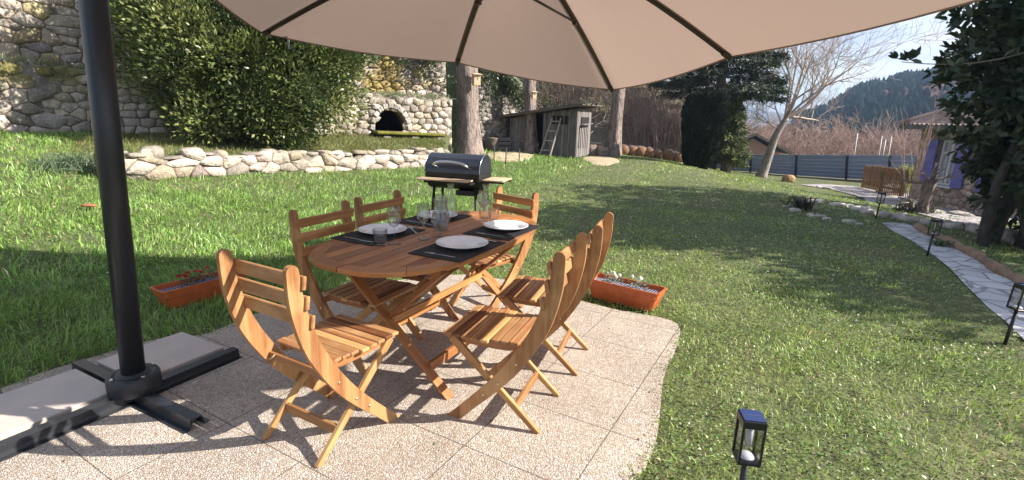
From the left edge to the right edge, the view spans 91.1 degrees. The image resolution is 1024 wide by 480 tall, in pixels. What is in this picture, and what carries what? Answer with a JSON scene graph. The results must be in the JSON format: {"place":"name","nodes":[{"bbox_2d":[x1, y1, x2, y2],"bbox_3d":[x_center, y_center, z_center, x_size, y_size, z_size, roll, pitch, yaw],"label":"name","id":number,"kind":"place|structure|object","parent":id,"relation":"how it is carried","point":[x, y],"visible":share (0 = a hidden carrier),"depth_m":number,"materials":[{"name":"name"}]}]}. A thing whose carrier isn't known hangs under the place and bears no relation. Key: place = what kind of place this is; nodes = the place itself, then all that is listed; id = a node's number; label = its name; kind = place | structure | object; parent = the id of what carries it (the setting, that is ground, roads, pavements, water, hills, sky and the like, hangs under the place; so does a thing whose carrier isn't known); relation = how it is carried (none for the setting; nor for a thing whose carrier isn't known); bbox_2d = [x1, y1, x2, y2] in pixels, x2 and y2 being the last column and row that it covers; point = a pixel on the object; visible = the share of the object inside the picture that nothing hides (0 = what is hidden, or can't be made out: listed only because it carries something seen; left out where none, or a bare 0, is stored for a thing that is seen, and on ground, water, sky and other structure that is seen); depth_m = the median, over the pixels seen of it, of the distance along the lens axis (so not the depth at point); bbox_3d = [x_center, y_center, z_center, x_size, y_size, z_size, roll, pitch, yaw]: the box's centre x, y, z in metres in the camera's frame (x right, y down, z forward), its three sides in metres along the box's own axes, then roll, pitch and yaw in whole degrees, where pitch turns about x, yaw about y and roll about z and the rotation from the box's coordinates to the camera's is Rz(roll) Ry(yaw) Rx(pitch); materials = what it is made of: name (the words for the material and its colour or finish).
{"place":"outdoors","nodes":[
{"label":"outdoors","id":0,"kind":"place"},
{"bbox_2d":[68,134,451,176],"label":"terrace ground","id":1,"kind":"structure","parent":0,"point":[447,140],"depth_m":11.17,"materials":[{"name":"soil"}]},
{"bbox_2d":[76,0,175,134],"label":"evergreen tree","id":2,"kind":"object","parent":1,"relation":"on","point":[166,130],"visible":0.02,"depth_m":11.28,"materials":[{"name":"green plant"}]},
{"bbox_2d":[109,0,380,150],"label":"laurel bush","id":3,"kind":"object","parent":1,"relation":"on","point":[278,88],"visible":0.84,"depth_m":9.73,"materials":[{"name":"green plant"}]},
{"bbox_2d":[372,130,444,138],"bbox_3d":[-2.891,-2.930,14.170,2.000,0.284,0.500,-7,16,-31],"label":"bench","id":4,"kind":"object","parent":1,"relation":"on","point":[416,134],"visible":0.59,"depth_m":13.94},
{"bbox_2d":[0,275,679,479],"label":"patio","id":5,"kind":"structure","parent":0,"point":[583,434],"depth_m":2.46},
{"bbox_2d":[0,369,106,440],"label":"paving slab","id":6,"kind":"object","parent":5,"relation":"on","point":[26,407],"depth_m":2.47,"materials":[{"name":"concrete"}]},
{"bbox_2d":[97,332,223,374],"bbox_3d":[-2.066,0.692,2.973,0.432,0.044,0.470,9,15,27],"label":"paving slab","id":7,"kind":"object","parent":5,"relation":"on","point":[168,354],"depth_m":2.99,"materials":[{"name":"concrete"}]},
{"bbox_2d":[216,249,399,467],"bbox_3d":[-0.870,0.456,2.275,0.460,0.915,0.595,9,16,28],"label":"folding chair","id":8,"kind":"object","parent":5,"relation":"on","point":[328,347],"visible":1,"depth_m":2.18,"materials":[{"name":"brown wood"}]},
{"bbox_2d":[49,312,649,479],"bbox_3d":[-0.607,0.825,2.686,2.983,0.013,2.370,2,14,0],"label":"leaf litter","id":9,"kind":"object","parent":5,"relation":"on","point":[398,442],"visible":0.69,"depth_m":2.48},
{"bbox_2d":[288,200,417,377],"bbox_3d":[-0.933,0.264,3.048,0.595,0.915,0.460,8,15,25],"label":"folding chair","id":10,"kind":"object","parent":5,"relation":"on","point":[383,290],"visible":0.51,"depth_m":2.93,"materials":[{"name":"brown wood"}]},
{"bbox_2d":[354,190,459,340],"bbox_3d":[-0.712,0.149,3.541,0.595,0.915,0.460,8,15,25],"label":"folding chair","id":11,"kind":"object","parent":5,"relation":"on","point":[396,202],"visible":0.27,"depth_m":3.48,"materials":[{"name":"brown wood"}]},
{"bbox_2d":[309,211,535,400],"bbox_3d":[-0.460,0.326,3.207,0.954,0.745,1.688,8,15,26],"label":"dining table","id":12,"kind":"object","parent":5,"relation":"on","point":[355,263],"visible":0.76,"depth_m":2.75,"materials":[{"name":"brown wood"}]},
{"bbox_2d":[330,228,425,245],"bbox_3d":[-0.813,-0.039,3.078,0.330,0.003,0.490,8,15,26],"label":"placemat","id":13,"kind":"object","parent":12,"relation":"on","point":[375,239],"visible":0.71,"depth_m":2.98,"materials":[{"name":"black"}]},
{"bbox_2d":[343,236,371,241],"bbox_3d":[-0.889,-0.003,2.906,0.225,0.004,0.017,8,15,26],"label":"knife","id":14,"kind":"object","parent":13,"relation":"on","point":[356,239],"visible":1,"depth_m":2.91,"materials":[{"name":"silver metal"}]},
{"bbox_2d":[357,223,406,235],"bbox_3d":[-0.799,-0.060,3.101,0.297,0.026,0.297,8,15,26],"label":"dinner plate","id":15,"kind":"object","parent":13,"relation":"on","point":[380,229],"visible":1,"depth_m":3.14,"materials":[{"name":"white ceramic"}]},
{"bbox_2d":[393,214,471,227],"bbox_3d":[-0.552,-0.153,3.572,0.330,0.003,0.490,8,15,26],"label":"placemat","id":16,"kind":"object","parent":12,"relation":"on","point":[435,223],"visible":0.64,"depth_m":3.48,"materials":[{"name":"black"}]},
{"bbox_2d":[416,210,457,219],"bbox_3d":[-0.538,-0.174,3.594,0.297,0.026,0.297,8,15,26],"label":"dinner plate","id":17,"kind":"object","parent":16,"relation":"on","point":[436,214],"visible":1,"depth_m":3.64,"materials":[{"name":"white ceramic"}]},
{"bbox_2d":[408,239,505,262],"bbox_3d":[-0.295,0.042,2.807,0.330,0.003,0.490,8,15,26],"label":"placemat","id":18,"kind":"object","parent":12,"relation":"on","point":[461,255],"visible":0.71,"depth_m":2.70,"materials":[{"name":"black"}]},
{"bbox_2d":[423,252,455,257],"bbox_3d":[-0.380,0.077,2.640,0.195,0.002,0.022,8,15,26],"label":"fork","id":19,"kind":"object","parent":18,"relation":"on","point":[438,254],"visible":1,"depth_m":2.65,"materials":[{"name":"silver metal"}]},
{"bbox_2d":[435,235,487,249],"bbox_3d":[-0.281,0.021,2.829,0.297,0.026,0.297,8,15,26],"label":"dinner plate","id":20,"kind":"object","parent":18,"relation":"on","point":[461,242],"visible":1,"depth_m":2.87,"materials":[{"name":"white ceramic"}]},
{"bbox_2d":[462,224,540,240],"bbox_3d":[-0.055,-0.069,3.283,0.330,0.003,0.490,8,15,26],"label":"placemat","id":21,"kind":"object","parent":12,"relation":"on","point":[508,235],"visible":0.64,"depth_m":3.18,"materials":[{"name":"black"}]},
{"bbox_2d":[483,220,527,230],"bbox_3d":[-0.041,-0.090,3.305,0.297,0.026,0.297,8,15,26],"label":"dinner plate","id":22,"kind":"object","parent":21,"relation":"on","point":[506,225],"visible":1,"depth_m":3.35,"materials":[{"name":"white ceramic"}]},
{"bbox_2d":[0,0,980,461],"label":"cantilever parasol","id":23,"kind":"object","parent":5,"relation":"on","point":[610,44],"visible":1,"depth_m":3.16,"materials":[{"name":"beige fabric"}]},
{"bbox_2d":[448,186,538,307],"bbox_3d":[-0.171,0.084,3.866,0.595,0.915,0.460,-11,19,-42],"label":"folding chair","id":24,"kind":"object","parent":5,"relation":"on","point":[499,197],"visible":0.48,"depth_m":3.82,"materials":[{"name":"brown wood"}]},
{"bbox_2d":[443,232,587,433],"bbox_3d":[0.013,0.419,2.521,0.595,0.915,0.460,7,15,20],"label":"folding chair","id":25,"kind":"object","parent":5,"relation":"on","point":[494,327],"visible":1,"depth_m":2.44,"materials":[{"name":"brown wood"}]},
{"bbox_2d":[498,212,613,375],"bbox_3d":[0.260,0.292,3.067,0.595,0.915,0.460,6,15,18],"label":"folding chair","id":26,"kind":"object","parent":5,"relation":"on","point":[525,290],"visible":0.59,"depth_m":2.97,"materials":[{"name":"brown wood"}]},
{"bbox_2d":[496,74,523,89],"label":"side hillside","id":27,"kind":"structure","parent":0,"point":[521,79],"depth_m":23.05,"materials":[{"name":"green plant"}]},
{"bbox_2d":[0,62,1023,479],"bbox_3d":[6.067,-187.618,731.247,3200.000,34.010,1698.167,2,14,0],"label":"lawn ground","id":28,"kind":"structure","parent":0,"point":[966,304],"depth_m":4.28,"materials":[{"name":"plant"}]},
{"bbox_2d":[3,150,94,179],"bbox_3d":[-6.681,-0.957,7.663,1.580,0.828,1.580,10,16,31],"label":"grass clump","id":29,"kind":"object","parent":28,"relation":"on","point":[67,163],"visible":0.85,"depth_m":7.42,"materials":[{"name":"plant"}]},
{"bbox_2d":[80,203,97,206],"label":"dead leaf","id":30,"kind":"object","parent":28,"relation":"on","point":[89,205],"visible":0.99,"depth_m":5.92,"materials":[{"name":"brown"}]},
{"bbox_2d":[150,266,244,310],"bbox_3d":[-2.447,0.343,3.955,0.214,0.256,0.643,10,16,31],"label":"flower trough","id":31,"kind":"object","parent":28,"relation":"on","point":[173,294],"visible":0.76,"depth_m":3.85,"materials":[{"name":"ceramic"}]},
{"bbox_2d":[0,59,451,152],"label":"retaining wall","id":32,"kind":"structure","parent":28,"relation":"on","point":[37,97],"depth_m":10.65,"materials":[{"name":"stone"}]},
{"bbox_2d":[93,146,449,179],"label":"stone wall","id":33,"kind":"structure","parent":28,"relation":"on","point":[149,162],"depth_m":9.53,"materials":[{"name":"stone"}]},
{"bbox_2d":[415,152,511,210],"bbox_3d":[-0.481,-0.339,5.201,0.853,1.086,0.563,6,14,16],"label":"charcoal grill","id":34,"kind":"object","parent":28,"relation":"on","point":[467,174],"visible":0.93,"depth_m":5.09,"materials":[{"name":"black metal"}]},
{"bbox_2d":[453,64,484,154],"bbox_3d":[-1.395,-9.006,15.469,4.458,13.000,4.795,2,14,0],"label":"pine tree","id":35,"kind":"object","parent":28,"relation":"on","point":[468,139],"visible":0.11,"depth_m":16.12,"materials":[{"name":"brown plant"}]},
{"bbox_2d":[471,73,482,85],"bbox_3d":[-1.163,-5.061,15.815,0.297,0.376,0.548,-5,15,-24],"label":"bird box","id":36,"kind":"object","parent":35,"relation":"attached to","point":[476,79],"visible":1,"depth_m":15.65,"materials":[{"name":"brown wood"}]},
{"bbox_2d":[456,66,523,148],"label":"side stone wall","id":37,"kind":"structure","parent":28,"relation":"on","point":[492,125],"depth_m":19.54,"materials":[{"name":"stone"}]},
{"bbox_2d":[486,137,498,150],"bbox_3d":[-0.750,-3.656,19.182,0.490,0.500,0.490,2,14,0],"label":"rusty barrel","id":38,"kind":"object","parent":28,"relation":"on","point":[491,142],"visible":0.94,"depth_m":19.00,"materials":[{"name":"metal"}]},
{"bbox_2d":[497,136,510,149],"bbox_3d":[-0.331,-3.838,19.920,0.510,0.560,0.360,-1,14,-11],"label":"old crate","id":39,"kind":"object","parent":28,"relation":"on","point":[508,143],"visible":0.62,"depth_m":19.76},
{"bbox_2d":[488,151,533,161],"bbox_3d":[-0.089,-2.989,17.776,1.673,0.136,5.906,3,14,7],"label":"sand patch","id":40,"kind":"object","parent":28,"relation":"on","point":[515,154],"visible":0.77,"depth_m":17.26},
{"bbox_2d":[523,79,538,153],"bbox_3d":[0.455,-9.104,18.221,2.992,12.170,4.045,8,15,26],"label":"pine tree","id":41,"kind":"object","parent":28,"relation":"on","point":[531,144],"visible":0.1,"depth_m":19.39,"materials":[{"name":"brown plant"}]},
{"bbox_2d":[530,91,536,98],"bbox_3d":[0.774,-5.503,19.055,0.220,0.281,0.510,-5,15,-24],"label":"bird box","id":42,"kind":"object","parent":41,"relation":"attached to","point":[533,94],"visible":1,"depth_m":18.89,"materials":[{"name":"brown wood"}]},
{"bbox_2d":[497,103,601,157],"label":"garden shed","id":43,"kind":"structure","parent":28,"relation":"on","point":[573,137],"depth_m":19.07,"materials":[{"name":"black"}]},
{"bbox_2d":[539,117,561,155],"bbox_3d":[1.441,-3.854,18.822,0.756,1.438,0.367,-5,15,-25],"label":"wooden ladder","id":44,"kind":"object","parent":28,"relation":"on","point":[556,131],"visible":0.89,"depth_m":18.80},
{"bbox_2d":[589,144,597,155],"bbox_3d":[3.276,-3.700,20.709,0.559,0.502,0.564,14,18,41],"label":"tree stump","id":45,"kind":"object","parent":28,"relation":"on","point":[592,149],"visible":0.56,"depth_m":20.48,"materials":[{"name":"brown wood"}]},
{"bbox_2d":[573,87,624,155],"bbox_3d":[4.620,-9.215,19.828,4.859,12.000,3.313,-4,15,-20],"label":"pine tree","id":46,"kind":"object","parent":28,"relation":"on","point":[613,142],"visible":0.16,"depth_m":20.61,"materials":[{"name":"brown plant"}]},
{"bbox_2d":[583,156,619,165],"bbox_3d":[3.332,-2.953,18.468,1.508,0.045,4.378,2,14,0],"label":"sand patch","id":47,"kind":"object","parent":28,"relation":"on","point":[602,160],"visible":0.94,"depth_m":18.03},
{"bbox_2d":[596,147,607,155],"bbox_3d":[3.692,-3.610,20.599,0.548,0.402,0.550,-1,14,-11],"label":"tree stump","id":48,"kind":"object","parent":28,"relation":"on","point":[601,151],"visible":0.9,"depth_m":20.38,"materials":[{"name":"wood"}]},
{"bbox_2d":[622,144,628,154],"bbox_3d":[4.809,-3.906,21.717,0.449,0.461,0.694,3,14,6],"label":"cut log","id":49,"kind":"object","parent":28,"relation":"on","point":[625,149],"visible":0.68,"depth_m":21.38,"materials":[{"name":"brown wood"}]},
{"bbox_2d":[590,271,666,311],"bbox_3d":[0.935,0.388,4.156,0.643,0.254,0.214,11,17,35],"label":"flower trough","id":50,"kind":"object","parent":28,"relation":"on","point":[638,294],"visible":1,"depth_m":4.10,"materials":[{"name":"ceramic"}]},
{"bbox_2d":[627,145,637,155],"bbox_3d":[5.165,-3.871,21.724,0.430,0.442,0.694,0,14,-7],"label":"cut log","id":51,"kind":"object","parent":28,"relation":"on","point":[632,150],"visible":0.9,"depth_m":21.39,"materials":[{"name":"wood"}]},
{"bbox_2d":[636,145,646,156],"bbox_3d":[5.510,-3.846,21.727,0.449,0.461,0.694,0,14,-8],"label":"cut log","id":52,"kind":"object","parent":28,"relation":"on","point":[641,151],"visible":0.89,"depth_m":21.40,"materials":[{"name":"wood"}]},
{"bbox_2d":[645,147,654,157],"bbox_3d":[5.919,-3.797,21.736,0.449,0.461,0.694,4,14,11],"label":"cut log","id":53,"kind":"object","parent":28,"relation":"on","point":[650,152],"visible":0.89,"depth_m":21.40,"materials":[{"name":"wood"}]},
{"bbox_2d":[653,150,661,158],"bbox_3d":[6.312,-3.707,21.755,0.374,0.384,0.694,5,14,14],"label":"cut log","id":54,"kind":"object","parent":28,"relation":"on","point":[657,154],"visible":0.9,"depth_m":21.43,"materials":[{"name":"brown wood"}]},
{"bbox_2d":[662,149,673,160],"bbox_3d":[6.775,-3.681,21.757,0.487,0.499,0.694,6,14,17],"label":"cut log","id":55,"kind":"object","parent":28,"relation":"on","point":[668,154],"visible":0.91,"depth_m":21.44,"materials":[{"name":"brown wood"}]},
{"bbox_2d":[672,151,681,162],"bbox_3d":[7.174,-3.590,21.780,0.449,0.461,0.694,2,14,2],"label":"cut log","id":56,"kind":"object","parent":28,"relation":"on","point":[677,157],"visible":0.62,"depth_m":21.46,"materials":[{"name":"brown wood"}]},
{"bbox_2d":[680,90,730,169],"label":"cypress column","id":57,"kind":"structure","parent":28,"relation":"on","point":[703,116],"depth_m":18.97,"materials":[{"name":"green"}]},
{"bbox_2d":[647,49,792,169],"bbox_3d":[9.649,-9.244,22.692,6.635,12.221,7.580,2,14,0],"label":"spruce tree","id":58,"kind":"object","parent":28,"relation":"on","point":[758,89],"visible":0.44,"depth_m":22.35,"materials":[{"name":"green plant"}]},
{"bbox_2d":[714,90,753,172],"bbox_3d":[10.184,-5.087,23.350,2.193,4.055,2.211,2,14,0],"label":"spruce tree","id":59,"kind":"object","parent":28,"relation":"on","point":[728,156],"visible":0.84,"depth_m":23.00,"materials":[{"name":"green plant"}]},
{"bbox_2d":[732,409,767,479],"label":"solar lamp","id":60,"kind":"object","parent":28,"relation":"on","point":[750,421],"visible":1,"depth_m":1.82,"materials":[{"name":"black plastic"}]},
{"bbox_2d":[721,132,792,154],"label":"house","id":61,"kind":"structure","parent":28,"relation":"on","point":[758,144],"depth_m":43.22,"materials":[{"name":"brown"}]},
{"bbox_2d":[781,175,795,182],"bbox_3d":[12.989,-2.850,23.570,0.558,0.432,0.505,2,14,0],"label":"ochre boulder","id":62,"kind":"object","parent":28,"relation":"on","point":[789,178],"visible":0.78,"depth_m":23.37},
{"bbox_2d":[778,195,825,209],"bbox_3d":[5.187,-0.683,9.037,0.758,0.259,0.758,4,14,11],"label":"shrub","id":63,"kind":"object","parent":28,"relation":"on","point":[800,203],"visible":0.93,"depth_m":8.94,"materials":[{"name":"green plant"}]},
{"bbox_2d":[807,214,820,217],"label":"edging stone","id":64,"kind":"object","parent":28,"relation":"on","point":[813,216],"visible":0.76,"depth_m":8.17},
{"bbox_2d":[717,154,916,183],"bbox_3d":[15.448,-3.688,25.852,10.207,1.931,0.639,10,16,30],"label":"panel fence","id":65,"kind":"object","parent":28,"relation":"on","point":[849,167],"visible":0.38,"depth_m":25.57,"materials":[{"name":"grey"}]},
{"bbox_2d":[735,104,923,155],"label":"valley scrub","id":66,"kind":"object","parent":28,"relation":"on","point":[834,146],"visible":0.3,"depth_m":54.49,"materials":[{"name":"plant"}]},
{"bbox_2d":[831,202,844,207],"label":"edging stone","id":67,"kind":"object","parent":28,"relation":"on","point":[839,204],"visible":0.68,"depth_m":9.58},
{"bbox_2d":[729,15,954,177],"bbox_3d":[14.696,-7.869,23.222,8.538,10.516,8.190,-2,14,-15],"label":"bare tree","id":68,"kind":"object","parent":28,"relation":"on","point":[764,167],"visible":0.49,"depth_m":23.81,"materials":[{"name":"grey plant"}]},
{"bbox_2d":[841,219,857,223],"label":"edging stone","id":69,"kind":"object","parent":28,"relation":"on","point":[849,221],"visible":0.65,"depth_m":7.75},
{"bbox_2d":[859,208,875,215],"bbox_3d":[6.277,-0.475,8.844,0.271,0.169,0.250,9,16,27],"label":"edging stone","id":70,"kind":"object","parent":28,"relation":"on","point":[869,211],"visible":0.61,"depth_m":8.78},
{"bbox_2d":[875,192,885,218],"bbox_3d":[6.072,-0.546,8.314,0.082,0.494,0.082,2,13,-12],"label":"solar lamp","id":71,"kind":"object","parent":28,"relation":"on","point":[882,194],"visible":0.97,"depth_m":8.28,"materials":[{"name":"black metal"}]},
{"bbox_2d":[878,211,892,217],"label":"edging stone","id":72,"kind":"object","parent":28,"relation":"on","point":[884,214],"visible":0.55,"depth_m":8.53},
{"bbox_2d":[801,184,981,224],"bbox_3d":[11.799,-1.241,14.942,3.736,1.128,16.755,7,15,21],"label":"gravel bed","id":73,"kind":"object","parent":28,"relation":"on","point":[862,192],"visible":0.46,"depth_m":18.76,"materials":[{"name":"gravel"}]},
{"bbox_2d":[861,164,908,196],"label":"picket gate","id":74,"kind":"structure","parent":73,"relation":"on","point":[884,174],"depth_m":20.30,"materials":[{"name":"brown wood"}]},
{"bbox_2d":[886,197,933,212],"bbox_3d":[7.791,-0.585,9.781,0.966,0.502,0.993,13,18,38],"label":"shrub","id":75,"kind":"object","parent":73,"relation":"on","point":[911,204],"visible":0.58,"depth_m":9.66,"materials":[{"name":"green plant"}]},
{"bbox_2d":[892,196,945,213],"bbox_3d":[8.065,-0.689,10.009,1.054,0.322,1.005,2,14,0],"label":"shrub","id":76,"kind":"object","parent":73,"relation":"on","point":[932,207],"visible":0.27,"depth_m":9.82,"materials":[{"name":"green plant"}]},
{"bbox_2d":[888,93,953,200],"bbox_3d":[11.988,-2.527,14.477,1.883,3.469,1.566,2,14,0],"label":"bare shrub","id":77,"kind":"object","parent":73,"relation":"on","point":[916,193],"visible":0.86,"depth_m":14.67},
{"bbox_2d":[891,167,961,215],"bbox_3d":[7.699,-0.872,9.295,1.148,0.955,0.476,5,14,15],"label":"pollard tree","id":78,"kind":"object","parent":73,"relation":"on","point":[928,188],"visible":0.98,"depth_m":9.34,"materials":[{"name":"brown plant"}]},
{"bbox_2d":[946,210,974,216],"bbox_3d":[8.889,-0.481,9.954,0.424,0.162,0.423,2,14,0],"label":"flat stone","id":79,"kind":"object","parent":73,"relation":"on","point":[960,213],"visible":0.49,"depth_m":9.87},
{"bbox_2d":[893,213,904,219],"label":"edging stone","id":80,"kind":"object","parent":28,"relation":"on","point":[896,215],"visible":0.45,"depth_m":8.41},
{"bbox_2d":[894,163,914,192],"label":"clipped shrub","id":81,"kind":"object","parent":28,"relation":"on","point":[907,184],"visible":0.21,"depth_m":20.14,"materials":[{"name":"green plant"}]},
{"bbox_2d":[897,216,915,222],"bbox_3d":[6.521,-0.326,8.275,0.170,0.130,0.276,-6,16,-30],"label":"edging stone","id":82,"kind":"object","parent":28,"relation":"on","point":[906,218],"visible":0.7,"depth_m":8.23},
{"bbox_2d":[911,216,923,222],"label":"edging stone","id":83,"kind":"object","parent":28,"relation":"on","point":[917,218],"visible":0.41,"depth_m":8.14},
{"bbox_2d":[919,218,943,225],"bbox_3d":[6.696,-0.260,8.009,0.164,0.157,0.310,-9,17,-37],"label":"edging stone","id":84,"kind":"object","parent":28,"relation":"on","point":[924,221],"visible":0.39,"depth_m":8.00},
{"bbox_2d":[926,219,942,255],"bbox_3d":[4.885,0.003,5.846,0.082,0.494,0.082,2,13,-12],"label":"solar lamp","id":85,"kind":"object","parent":28,"relation":"on","point":[933,233],"visible":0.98,"depth_m":5.81,"materials":[{"name":"black metal"}]},
{"bbox_2d":[946,222,963,229],"bbox_3d":[6.830,-0.201,7.777,0.204,0.158,0.306,6,15,18],"label":"edging stone","id":86,"kind":"object","parent":28,"relation":"on","point":[955,226],"visible":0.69,"depth_m":7.68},
{"bbox_2d":[888,0,1023,249],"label":"magnolia tree","id":87,"kind":"object","parent":28,"relation":"on","point":[997,106],"visible":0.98,"depth_m":6.60,"materials":[{"name":"green plant"}]},
{"bbox_2d":[899,106,1017,216],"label":"stone house","id":88,"kind":"structure","parent":28,"relation":"on","point":[953,192],"depth_m":16.92,"materials":[{"name":"white paint"}]},
{"bbox_2d":[935,140,958,188],"bbox_3d":[14.516,-2.541,16.775,0.381,1.540,1.118,2,14,0],"label":"window","id":89,"kind":"structure","parent":88,"relation":"in","point":[945,162],"depth_m":16.91,"materials":[{"name":"white paint"}]},
{"bbox_2d":[913,222,1023,282],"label":"path edging","id":90,"kind":"object","parent":28,"relation":"on","point":[992,265],"visible":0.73,"depth_m":5.75,"materials":[{"name":"stone"}]},
{"bbox_2d":[964,224,978,233],"bbox_3d":[6.944,-0.125,7.469,0.250,0.180,0.386,6,14,17],"label":"edging stone","id":91,"kind":"object","parent":28,"relation":"on","point":[972,228],"visible":0.28,"depth_m":7.47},
{"bbox_2d":[1001,229,1016,242],"bbox_3d":[6.879,-0.029,6.980,0.432,0.235,0.281,-10,18,-40],"label":"edging stone","id":92,"kind":"object","parent":28,"relation":"on","point":[1009,235],"visible":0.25,"depth_m":6.86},
{"bbox_2d":[1003,282,1023,344],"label":"solar lamp","id":93,"kind":"object","parent":28,"relation":"on","point":[1017,307],"visible":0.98,"depth_m":3.48,"materials":[{"name":"black metal"}]},
{"bbox_2d":[536,57,793,146],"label":"hillside","id":94,"kind":"structure","parent":0,"point":[597,131],"depth_m":27.43,"materials":[{"name":"plant"}]},
{"bbox_2d":[536,82,680,150],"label":"hillside undergrowth","id":95,"kind":"object","parent":94,"relation":"on","point":[546,105],"visible":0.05,"depth_m":25.46,"materials":[{"name":"brown plant"}]},
{"bbox_2d":[536,69,744,151],"bbox_3d":[6.520,-8.678,27.863,14.810,9.847,13.558,2,14,0],"label":"bramble thicket","id":96,"kind":"object","parent":94,"relation":"on","point":[567,91],"visible":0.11,"depth_m":24.92,"materials":[{"name":"plant"}]},
{"bbox_2d":[622,86,682,157],"bbox_3d":[7.452,-5.706,24.024,5.936,4.370,4.926,2,14,0],"label":"reed thicket","id":97,"kind":"object","parent":94,"relation":"on","point":[636,122],"visible":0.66,"depth_m":23.73,"materials":[{"name":"plant"}]},
{"bbox_2d":[625,74,693,122],"bbox_3d":[8.155,-10.413,28.849,5.660,9.100,6.379,2,14,0],"label":"spruce tree","id":98,"kind":"object","parent":94,"relation":"on","point":[653,100],"visible":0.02,"depth_m":28.87,"materials":[{"name":"green plant"}]},
{"bbox_2d":[745,107,791,126],"bbox_3d":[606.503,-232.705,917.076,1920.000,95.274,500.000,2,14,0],"label":"ridge","id":99,"kind":"structure","parent":0,"point":[760,112],"depth_m":976.02,"materials":[{"name":"snow"}]},
{"bbox_2d":[748,124,790,142],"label":"mountain","id":100,"kind":"structure","parent":0,"point":[771,129],"depth_m":210.83,"materials":[{"name":"soil"}]},
{"bbox_2d":[787,54,993,154],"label":"mountain forest","id":101,"kind":"object","parent":100,"relation":"on","point":[912,94],"visible":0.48,"depth_m":153.34,"materials":[{"name":"plant"}]},
{"bbox_2d":[665,1,1011,113],"label":"sky","id":102,"kind":"structure","parent":0,"point":[897,65],"materials":[{"name":"white"}]},
{"bbox_2d":[879,183,1018,221],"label":"house pavement","id":103,"kind":"structure","parent":0,"point":[971,212],"depth_m":15.78,"materials":[{"name":"stone"}]},
{"bbox_2d":[883,223,1023,338],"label":"garden path","id":104,"kind":"structure","parent":0,"point":[992,289],"depth_m":5.05,"materials":[{"name":"stone"}]},
{"bbox_2d":[928,237,962,247],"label":"weed","id":105,"kind":"object","parent":104,"relation":"on","point":[940,243],"visible":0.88,"depth_m":6.37,"materials":[{"name":"green plant"}]},
{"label":"upper hillside","id":106,"kind":"structure","parent":0,"visible":0},
{"bbox_2d":[0,0,446,96],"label":"stone wall","id":107,"kind":"structure","parent":106,"relation":"on","point":[45,29],"depth_m":11.06,"materials":[{"name":"stone"}]},
{"bbox_2d":[351,57,523,123],"bbox_3d":[-2.383,-5.703,16.273,2.446,4.209,11.014,13,18,38],"label":"ivy","id":108,"kind":"object","parent":107,"relation":"attached to","point":[516,93],"visible":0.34,"depth_m":18.94,"materials":[{"name":"green plant"}]},
{"bbox_2d":[0,52,453,104],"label":"ledge grass","id":109,"kind":"structure","parent":106,"relation":"on","point":[19,58],"depth_m":10.55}
]}

